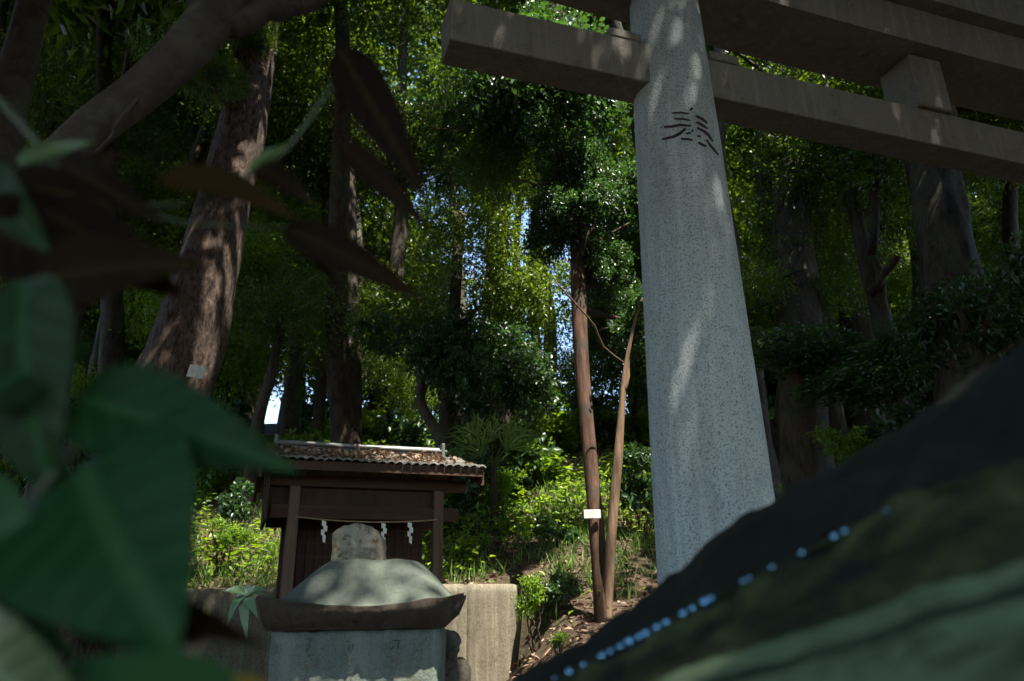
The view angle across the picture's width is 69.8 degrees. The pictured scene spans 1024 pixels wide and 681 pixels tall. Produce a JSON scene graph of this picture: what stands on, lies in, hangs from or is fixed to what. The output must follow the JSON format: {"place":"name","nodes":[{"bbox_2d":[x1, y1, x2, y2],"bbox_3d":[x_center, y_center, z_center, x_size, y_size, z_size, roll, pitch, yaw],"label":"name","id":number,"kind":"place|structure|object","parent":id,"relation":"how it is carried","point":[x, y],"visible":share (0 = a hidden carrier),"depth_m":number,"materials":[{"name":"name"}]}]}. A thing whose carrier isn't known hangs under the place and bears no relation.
{"place":"outdoors","nodes":[
{"label":"outdoors","id":0,"kind":"place"},
{"bbox_2d":[21,423,858,680],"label":"ground","id":1,"kind":"structure","parent":0,"point":[526,571],"depth_m":7.56,"materials":[{"name":"plant"}]},
{"bbox_2d":[0,0,51,170],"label":"slender grey tree","id":2,"kind":"object","parent":1,"relation":"on","point":[20,51],"visible":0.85,"depth_m":4.96,"materials":[{"name":"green plant"}]},
{"bbox_2d":[0,0,91,51],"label":"forest tree","id":3,"kind":"object","parent":1,"relation":"on","point":[4,15],"visible":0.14,"depth_m":12.34,"materials":[{"name":"green plant"}]},
{"bbox_2d":[0,394,94,495],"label":"shrub","id":4,"kind":"object","parent":1,"relation":"on","point":[72,400],"visible":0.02,"depth_m":5.55,"materials":[{"name":"green plant"}]},
{"bbox_2d":[0,361,97,491],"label":"forest tree","id":5,"kind":"object","parent":1,"relation":"on","point":[77,384],"visible":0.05,"depth_m":11.81,"materials":[{"name":"green plant"}]},
{"bbox_2d":[0,0,185,81],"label":"canopy tree","id":6,"kind":"object","parent":1,"relation":"on","point":[59,40],"visible":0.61,"depth_m":9.40,"materials":[{"name":"green plant"}]},
{"bbox_2d":[0,11,200,492],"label":"forest tree","id":7,"kind":"object","parent":1,"relation":"on","point":[42,110],"visible":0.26,"depth_m":11.45,"materials":[{"name":"green plant"}]},
{"bbox_2d":[27,32,182,167],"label":"forest tree","id":8,"kind":"object","parent":1,"relation":"on","point":[66,96],"visible":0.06,"depth_m":16.80,"materials":[{"name":"green plant"}]},
{"bbox_2d":[72,301,143,395],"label":"forest tree","id":9,"kind":"object","parent":1,"relation":"on","point":[87,331],"visible":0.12,"depth_m":16.80,"materials":[{"name":"green plant"}]},
{"bbox_2d":[22,0,230,499],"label":"forest tree","id":10,"kind":"object","parent":1,"relation":"on","point":[77,312],"visible":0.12,"depth_m":11.51,"materials":[{"name":"green plant"}]},
{"bbox_2d":[69,131,193,442],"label":"forest tree","id":11,"kind":"object","parent":1,"relation":"on","point":[145,194],"visible":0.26,"depth_m":13.33,"materials":[{"name":"green plant"}]},
{"bbox_2d":[63,30,231,311],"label":"forest tree","id":12,"kind":"object","parent":1,"relation":"on","point":[194,129],"visible":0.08,"depth_m":19.14,"materials":[{"name":"green plant"}]},
{"bbox_2d":[0,274,298,680],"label":"broadleaf shrub","id":13,"kind":"object","parent":1,"relation":"on","point":[99,551],"visible":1,"depth_m":0.41,"materials":[{"name":"green plant"}]},
{"bbox_2d":[0,0,314,373],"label":"canopy tree","id":14,"kind":"object","parent":1,"relation":"on","point":[111,348],"visible":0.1,"depth_m":11.41,"materials":[{"name":"green plant"}]},
{"bbox_2d":[88,146,299,349],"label":"forest tree","id":15,"kind":"object","parent":1,"relation":"on","point":[127,296],"visible":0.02,"depth_m":15.64,"materials":[{"name":"green plant"}]},
{"bbox_2d":[73,0,339,61],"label":"canopy tree","id":16,"kind":"object","parent":1,"relation":"on","point":[177,9],"visible":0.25,"depth_m":8.00,"materials":[{"name":"green plant"}]},
{"bbox_2d":[108,214,307,475],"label":"forest tree","id":17,"kind":"object","parent":1,"relation":"on","point":[229,365],"visible":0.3,"depth_m":12.12,"materials":[{"name":"green plant"}]},
{"bbox_2d":[39,1,377,141],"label":"canopy tree","id":18,"kind":"object","parent":1,"relation":"on","point":[121,53],"visible":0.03,"depth_m":17.20,"materials":[{"name":"green plant"}]},
{"bbox_2d":[0,48,434,309],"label":"overhanging shrub","id":19,"kind":"object","parent":1,"relation":"on","point":[82,243],"visible":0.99,"depth_m":0.61,"materials":[{"name":"brown plant"}]},
{"bbox_2d":[193,468,243,501],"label":"undergrowth bush","id":20,"kind":"object","parent":1,"relation":"on","point":[217,480],"visible":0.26,"depth_m":10.17,"materials":[{"name":"green plant"}]},
{"bbox_2d":[13,0,425,172],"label":"smooth bark tree","id":21,"kind":"object","parent":1,"relation":"on","point":[193,41],"visible":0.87,"depth_m":3.23,"materials":[{"name":"brown plant"}]},
{"bbox_2d":[158,22,296,249],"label":"forest tree","id":22,"kind":"object","parent":1,"relation":"on","point":[197,156],"depth_m":14.52,"materials":[{"name":"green plant"}]},
{"bbox_2d":[132,118,327,400],"bbox_3d":[-5.178,-0.733,13.491,3.686,6.550,3.269,-1,-20,0],"label":"forest tree","id":23,"kind":"object","parent":1,"relation":"on","point":[288,202],"visible":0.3,"depth_m":13.44,"materials":[{"name":"green plant"}]},
{"bbox_2d":[208,513,255,574],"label":"shrub","id":24,"kind":"object","parent":1,"relation":"on","point":[231,536],"visible":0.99,"depth_m":7.65,"materials":[{"name":"green plant"}]},
{"bbox_2d":[54,0,419,665],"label":"shaggy trunk tree","id":25,"kind":"object","parent":1,"relation":"on","point":[194,328],"visible":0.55,"depth_m":7.45,"materials":[{"name":"brown plant"}]},
{"bbox_2d":[213,477,261,537],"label":"shrub","id":26,"kind":"object","parent":1,"relation":"on","point":[235,512],"visible":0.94,"depth_m":8.54,"materials":[{"name":"green plant"}]},
{"bbox_2d":[225,394,254,426],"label":"undergrowth bush","id":27,"kind":"object","parent":1,"relation":"on","point":[239,411],"visible":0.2,"depth_m":15.77,"materials":[{"name":"green plant"}]},
{"bbox_2d":[223,584,267,674],"bbox_3d":[-1.314,1.728,3.524,0.210,1.060,0.262,-1,-20,0],"label":"broadleaf plant","id":28,"kind":"object","parent":1,"relation":"on","point":[244,599],"visible":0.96,"depth_m":3.62,"materials":[{"name":"green plant"}]},
{"bbox_2d":[138,23,436,404],"bbox_3d":[-8.623,-4.159,24.507,12.316,14.998,9.567,6,-21,-19],"label":"forest tree","id":29,"kind":"object","parent":1,"relation":"on","point":[409,77],"depth_m":23.81,"materials":[{"name":"green plant"}]},
{"bbox_2d":[229,215,391,505],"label":"bent tree","id":30,"kind":"object","parent":1,"relation":"on","point":[277,317],"visible":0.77,"depth_m":10.71,"materials":[{"name":"green plant"}]},
{"bbox_2d":[175,23,446,441],"bbox_3d":[-4.124,-1.860,14.090,5.215,9.348,4.422,13,-24,-34],"label":"thin dark tree","id":31,"kind":"object","parent":1,"relation":"on","point":[318,423],"visible":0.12,"depth_m":13.72,"materials":[{"name":"green plant"}]},
{"bbox_2d":[301,393,329,439],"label":"undergrowth bush","id":32,"kind":"object","parent":1,"relation":"on","point":[308,420],"visible":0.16,"depth_m":15.84,"materials":[{"name":"green plant"}]},
{"bbox_2d":[115,584,524,680],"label":"retaining wall","id":33,"kind":"structure","parent":1,"relation":"on","point":[485,625],"depth_m":6.80,"materials":[{"name":"concrete"}]},
{"bbox_2d":[183,157,467,403],"bbox_3d":[-7.356,-1.811,27.299,11.442,10.428,10.401,-1,-20,0],"label":"forest tree","id":34,"kind":"object","parent":1,"relation":"on","point":[375,226],"visible":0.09,"depth_m":25.21,"materials":[{"name":"green plant"}]},
{"bbox_2d":[222,0,442,443],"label":"straight dark tree","id":35,"kind":"object","parent":1,"relation":"on","point":[315,67],"visible":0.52,"depth_m":12.70,"materials":[{"name":"green plant"}]},
{"bbox_2d":[245,0,432,437],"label":"canopy tree","id":36,"kind":"object","parent":1,"relation":"on","point":[369,42],"visible":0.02,"depth_m":23.75,"materials":[{"name":"green plant"}]},
{"bbox_2d":[318,1,361,443],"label":"canopy tree","id":37,"kind":"object","parent":1,"relation":"on","point":[342,416],"visible":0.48,"depth_m":11.06,"materials":[{"name":"brown plant"}]},
{"bbox_2d":[274,0,412,439],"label":"canopy tree","id":38,"kind":"object","parent":1,"relation":"on","point":[289,416],"visible":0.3,"depth_m":14.91,"materials":[{"name":"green plant"}]},
{"bbox_2d":[302,401,389,444],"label":"undergrowth bush","id":39,"kind":"object","parent":1,"relation":"on","point":[367,422],"visible":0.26,"depth_m":15.03,"materials":[{"name":"green plant"}]},
{"bbox_2d":[255,523,465,680],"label":"stone monument","id":40,"kind":"object","parent":1,"relation":"on","point":[359,606],"visible":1,"depth_m":2.69,"materials":[{"name":"grey"}]},
{"bbox_2d":[247,199,484,417],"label":"forest tree","id":41,"kind":"object","parent":1,"relation":"on","point":[423,262],"visible":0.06,"depth_m":25.25,"materials":[{"name":"green plant"}]},
{"bbox_2d":[253,434,485,631],"bbox_3d":[-1.276,1.946,6.053,1.737,2.260,1.558,6,-21,-19],"label":"wooden shrine","id":42,"kind":"object","parent":1,"relation":"on","point":[347,488],"visible":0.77,"depth_m":5.96,"materials":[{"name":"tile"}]},
{"bbox_2d":[293,519,348,588],"bbox_3d":[-1.598,1.888,6.085,0.440,0.950,0.054,6,-21,-19],"label":"door","id":43,"kind":"structure","parent":42,"relation":"in","point":[312,553],"depth_m":6.12,"materials":[{"name":"wood"}]},
{"bbox_2d":[295,516,436,543],"bbox_3d":[-1.132,1.500,5.776,1.121,0.213,0.038,6,-21,-19],"label":"sacred rope","id":44,"kind":"object","parent":42,"relation":"hanging from","point":[409,532],"visible":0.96,"depth_m":5.81,"materials":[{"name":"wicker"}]},
{"bbox_2d":[272,443,472,463],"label":"roof litter","id":45,"kind":"object","parent":42,"relation":"on","point":[438,458],"visible":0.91,"depth_m":5.98,"materials":[{"name":"brown plant"}]},
{"bbox_2d":[367,520,417,560],"bbox_3d":[-1.033,1.948,6.278,0.440,0.950,0.054,6,-21,-19],"label":"door","id":46,"kind":"structure","parent":42,"relation":"in","point":[398,546],"depth_m":6.36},
{"bbox_2d":[278,253,466,416],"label":"forest tree","id":47,"kind":"object","parent":1,"relation":"on","point":[408,306],"visible":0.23,"depth_m":17.84,"materials":[{"name":"green plant"}]},
{"bbox_2d":[280,193,476,355],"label":"forest tree","id":48,"kind":"object","parent":1,"relation":"on","point":[427,206],"visible":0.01,"depth_m":33.94,"materials":[{"name":"green plant"}]},
{"bbox_2d":[383,419,428,447],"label":"undergrowth bush","id":49,"kind":"object","parent":1,"relation":"on","point":[405,437],"visible":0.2,"depth_m":11.72,"materials":[{"name":"green plant"}]},
{"bbox_2d":[347,0,480,428],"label":"forest tree","id":50,"kind":"object","parent":1,"relation":"on","point":[399,238],"visible":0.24,"depth_m":20.18,"materials":[{"name":"green plant"}]},
{"bbox_2d":[366,396,464,447],"bbox_3d":[-1.986,1.669,14.551,1.877,1.404,1.601,-15,-24,34],"label":"undergrowth bush","id":51,"kind":"object","parent":1,"relation":"on","point":[387,431],"visible":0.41,"depth_m":14.24,"materials":[{"name":"green plant"}]},
{"bbox_2d":[328,0,510,259],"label":"forest tree","id":52,"kind":"object","parent":1,"relation":"on","point":[413,64],"visible":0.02,"depth_m":34.64,"materials":[{"name":"green plant"}]},
{"bbox_2d":[190,449,656,624],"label":"bank grass","id":53,"kind":"structure","parent":1,"relation":"on","point":[263,581],"depth_m":7.87,"materials":[{"name":"plant"}]},
{"bbox_2d":[192,441,656,680],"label":"fallen leaves","id":54,"kind":"object","parent":1,"relation":"on","point":[583,618],"depth_m":7.49,"materials":[{"name":"plant"}]},
{"bbox_2d":[341,303,507,458],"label":"curved pale tree","id":55,"kind":"object","parent":1,"relation":"on","point":[441,358],"visible":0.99,"depth_m":10.08,"materials":[{"name":"green plant"}]},
{"bbox_2d":[381,75,486,453],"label":"forest tree","id":56,"kind":"object","parent":1,"relation":"on","point":[438,182],"visible":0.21,"depth_m":14.30,"materials":[{"name":"green plant"}]},
{"bbox_2d":[27,423,869,624],"bbox_3d":[0.534,2.126,11.733,13.171,4.247,10.633,-1,-20,0],"label":"ground cover","id":57,"kind":"object","parent":1,"relation":"on","point":[466,528],"visible":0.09,"depth_m":8.63,"materials":[{"name":"green plant"}]},
{"bbox_2d":[445,629,470,680],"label":"carved stone","id":58,"kind":"object","parent":1,"relation":"on","point":[457,668],"visible":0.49,"depth_m":3.22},
{"bbox_2d":[422,441,495,533],"bbox_3d":[-0.788,1.995,9.118,1.200,1.441,1.475,-1,-20,0],"label":"undergrowth bush","id":59,"kind":"object","parent":1,"relation":"on","point":[467,495],"visible":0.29,"depth_m":8.97,"materials":[{"name":"green plant"}]},
{"bbox_2d":[413,0,531,430],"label":"forest tree","id":60,"kind":"object","parent":1,"relation":"on","point":[443,73],"visible":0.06,"depth_m":29.32,"materials":[{"name":"green plant"}]},
{"bbox_2d":[453,530,493,559],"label":"shrub","id":61,"kind":"object","parent":1,"relation":"on","point":[468,544],"visible":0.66,"depth_m":7.92,"materials":[{"name":"green plant"}]},
{"bbox_2d":[328,0,645,622],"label":"tagged tree","id":62,"kind":"object","parent":1,"relation":"on","point":[543,120],"visible":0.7,"depth_m":8.23,"materials":[{"name":"green plant"}]},
{"bbox_2d":[388,125,598,405],"bbox_3d":[-0.801,-6.407,37.945,12.754,21.938,10.350,-1,-20,0],"label":"forest tree","id":63,"kind":"object","parent":1,"relation":"on","point":[436,206],"visible":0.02,"depth_m":37.54,"materials":[{"name":"green plant"}]},
{"bbox_2d":[444,407,545,534],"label":"fan palm","id":64,"kind":"object","parent":1,"relation":"on","point":[510,433],"visible":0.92,"depth_m":9.00,"materials":[{"name":"green plant"}]},
{"bbox_2d":[471,466,527,523],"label":"shrub","id":65,"kind":"object","parent":1,"relation":"on","point":[502,477],"visible":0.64,"depth_m":9.37,"materials":[{"name":"green plant"}]},
{"bbox_2d":[418,179,592,456],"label":"twin stem tree","id":66,"kind":"object","parent":1,"relation":"on","point":[526,293],"visible":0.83,"depth_m":11.04,"materials":[{"name":"green plant"}]},
{"bbox_2d":[459,417,560,512],"bbox_3d":[-0.109,1.848,10.667,1.585,1.803,1.971,-1,-20,0],"label":"undergrowth bush","id":67,"kind":"object","parent":1,"relation":"on","point":[517,458],"visible":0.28,"depth_m":10.11,"materials":[{"name":"green plant"}]},
{"bbox_2d":[426,110,599,424],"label":"forest tree","id":68,"kind":"object","parent":1,"relation":"on","point":[510,193],"visible":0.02,"depth_m":29.11,"materials":[{"name":"green plant"}]},
{"bbox_2d":[482,0,575,434],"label":"canopy tree","id":69,"kind":"object","parent":1,"relation":"on","point":[505,417],"visible":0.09,"depth_m":15.69,"materials":[{"name":"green plant"}]},
{"bbox_2d":[511,570,548,652],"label":"shrub","id":70,"kind":"object","parent":1,"relation":"on","point":[529,602],"visible":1,"depth_m":6.44,"materials":[{"name":"green plant"}]},
{"bbox_2d":[485,411,577,488],"bbox_3d":[0.346,1.764,11.233,1.571,1.261,1.178,-1,-20,0],"label":"undergrowth bush","id":71,"kind":"object","parent":1,"relation":"on","point":[547,466],"visible":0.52,"depth_m":10.94,"materials":[{"name":"green plant"}]},
{"bbox_2d":[526,398,580,457],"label":"undergrowth bush","id":72,"kind":"object","parent":1,"relation":"on","point":[562,428],"visible":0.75,"depth_m":12.60,"materials":[{"name":"green plant"}]},
{"bbox_2d":[463,316,647,434],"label":"forest tree","id":73,"kind":"object","parent":1,"relation":"on","point":[565,389],"visible":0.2,"depth_m":16.14,"materials":[{"name":"green plant"}]},
{"bbox_2d":[529,506,583,545],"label":"shrub","id":74,"kind":"object","parent":1,"relation":"on","point":[549,530],"visible":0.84,"depth_m":8.26,"materials":[{"name":"green plant"}]},
{"bbox_2d":[539,566,585,612],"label":"shrub","id":75,"kind":"object","parent":1,"relation":"on","point":[553,591],"visible":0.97,"depth_m":6.73,"materials":[{"name":"green plant"}]},
{"bbox_2d":[540,380,628,444],"bbox_3d":[1.405,1.494,13.441,1.436,1.262,1.659,7,-21,-21],"label":"undergrowth bush","id":76,"kind":"object","parent":1,"relation":"on","point":[601,426],"visible":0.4,"depth_m":13.02,"materials":[{"name":"green plant"}]},
{"bbox_2d":[537,208,647,415],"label":"forest tree","id":77,"kind":"object","parent":1,"relation":"on","point":[630,264],"visible":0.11,"depth_m":17.22,"materials":[{"name":"green plant"}]},
{"bbox_2d":[555,281,644,621],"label":"pale sapling","id":78,"kind":"object","parent":1,"relation":"on","point":[631,329],"visible":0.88,"depth_m":6.59,"materials":[{"name":"beige plant"}]},
{"bbox_2d":[560,277,647,446],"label":"forest tree","id":79,"kind":"object","parent":1,"relation":"on","point":[640,373],"visible":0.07,"depth_m":12.91,"materials":[{"name":"green plant"}]},
{"bbox_2d":[596,405,649,446],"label":"undergrowth bush","id":80,"kind":"object","parent":1,"relation":"on","point":[642,430],"visible":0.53,"depth_m":13.17,"materials":[{"name":"green plant"}]},
{"bbox_2d":[602,441,653,540],"bbox_3d":[1.412,1.769,8.573,0.678,1.211,0.704,-1,-20,0],"label":"shrub","id":81,"kind":"object","parent":1,"relation":"on","point":[633,491],"visible":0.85,"depth_m":8.53,"materials":[{"name":"green plant"}]},
{"bbox_2d":[584,100,754,223],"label":"forest tree","id":82,"kind":"object","parent":1,"relation":"on","point":[611,142],"visible":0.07,"depth_m":16.81,"materials":[{"name":"green plant"}]},
{"bbox_2d":[582,102,757,212],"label":"forest tree","id":83,"kind":"object","parent":1,"relation":"on","point":[734,147],"visible":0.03,"depth_m":21.22,"materials":[{"name":"green plant"}]},
{"bbox_2d":[584,102,758,259],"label":"forest tree","id":84,"kind":"object","parent":1,"relation":"on","point":[635,205],"visible":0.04,"depth_m":13.91,"materials":[{"name":"green plant"}]},
{"bbox_2d":[441,0,1023,584],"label":"torii gate","id":85,"kind":"structure","parent":1,"relation":"on","point":[923,64],"depth_m":4.03,"materials":[{"name":"stone"}]},
{"bbox_2d":[725,52,766,201],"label":"forest tree","id":86,"kind":"object","parent":1,"relation":"on","point":[744,64],"visible":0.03,"depth_m":20.67,"materials":[{"name":"green plant"}]},
{"bbox_2d":[714,47,781,497],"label":"forest tree","id":87,"kind":"object","parent":1,"relation":"on","point":[775,472],"visible":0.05,"depth_m":9.91,"materials":[{"name":"grey plant"}]},
{"bbox_2d":[605,149,892,409],"bbox_3d":[7.095,-0.996,22.214,9.888,7.742,11.516,-1,-20,0],"label":"forest tree","id":88,"kind":"object","parent":1,"relation":"on","point":[770,380],"visible":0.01,"depth_m":21.09,"materials":[{"name":"green plant"}]},
{"bbox_2d":[754,130,779,467],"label":"canopy tree","id":89,"kind":"object","parent":1,"relation":"on","point":[774,424],"visible":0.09,"depth_m":10.71,"materials":[{"name":"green plant"}]},
{"bbox_2d":[511,342,1023,680],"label":"mossy boulder","id":90,"kind":"object","parent":1,"relation":"on","point":[921,578],"visible":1,"depth_m":0.59,"materials":[{"name":"stone"}]},
{"bbox_2d":[725,51,903,493],"bbox_3d":[4.250,-1.365,10.054,4.155,8.665,4.975,-1,-20,0],"label":"thick dark tree","id":91,"kind":"object","parent":1,"relation":"on","point":[794,344],"visible":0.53,"depth_m":8.57,"materials":[{"name":"green plant"}]},
{"bbox_2d":[738,150,902,430],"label":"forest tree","id":92,"kind":"object","parent":1,"relation":"on","point":[885,261],"visible":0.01,"depth_m":18.31,"materials":[{"name":"green plant"}]},
{"bbox_2d":[737,191,918,392],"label":"forest tree","id":93,"kind":"object","parent":1,"relation":"on","point":[837,259],"visible":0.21,"depth_m":11.48,"materials":[{"name":"green plant"}]},
{"bbox_2d":[813,221,848,462],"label":"forest tree","id":94,"kind":"object","parent":1,"relation":"on","point":[837,419],"visible":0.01,"depth_m":10.61,"materials":[{"name":"green plant"}]},
{"bbox_2d":[805,421,882,466],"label":"shrub","id":95,"kind":"object","parent":1,"relation":"on","point":[847,447],"visible":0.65,"depth_m":7.16,"materials":[{"name":"green plant"}]},
{"bbox_2d":[818,82,885,430],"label":"forest tree","id":96,"kind":"object","parent":1,"relation":"on","point":[866,327],"visible":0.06,"depth_m":17.20,"materials":[{"name":"green plant"}]},
{"bbox_2d":[740,73,968,426],"bbox_3d":[4.199,-0.673,8.457,2.935,7.049,2.479,-1,-20,0],"label":"forked tree","id":97,"kind":"object","parent":1,"relation":"on","point":[858,375],"visible":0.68,"depth_m":8.15,"materials":[{"name":"green plant"}]},
{"bbox_2d":[856,408,911,441],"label":"undergrowth bush","id":98,"kind":"object","parent":1,"relation":"on","point":[871,429],"visible":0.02,"depth_m":10.24,"materials":[{"name":"green plant"}]},
{"bbox_2d":[872,379,934,437],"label":"shrub","id":99,"kind":"object","parent":1,"relation":"on","point":[927,399],"visible":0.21,"depth_m":6.92,"materials":[{"name":"green plant"}]},
{"bbox_2d":[901,171,930,414],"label":"canopy tree","id":100,"kind":"object","parent":1,"relation":"on","point":[915,275],"visible":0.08,"depth_m":15.14,"materials":[{"name":"green plant"}]},
{"bbox_2d":[853,85,1023,403],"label":"gnarled dark tree","id":101,"kind":"object","parent":1,"relation":"on","point":[962,333],"visible":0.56,"depth_m":6.59,"materials":[{"name":"green plant"}]},
{"bbox_2d":[886,200,1000,331],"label":"forest tree","id":102,"kind":"object","parent":1,"relation":"on","point":[902,285],"visible":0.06,"depth_m":18.80,"materials":[{"name":"green plant"}]},
{"bbox_2d":[915,175,1023,271],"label":"forest tree","id":103,"kind":"object","parent":1,"relation":"on","point":[993,243],"visible":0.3,"depth_m":13.59,"materials":[{"name":"green plant"}]},
{"bbox_2d":[956,107,1023,342],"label":"edge tree","id":104,"kind":"object","parent":1,"relation":"on","point":[1010,213],"visible":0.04,"depth_m":10.17,"materials":[{"name":"green plant"}]},
{"bbox_2d":[265,6,978,423],"label":"sky","id":105,"kind":"structure","parent":0,"point":[271,414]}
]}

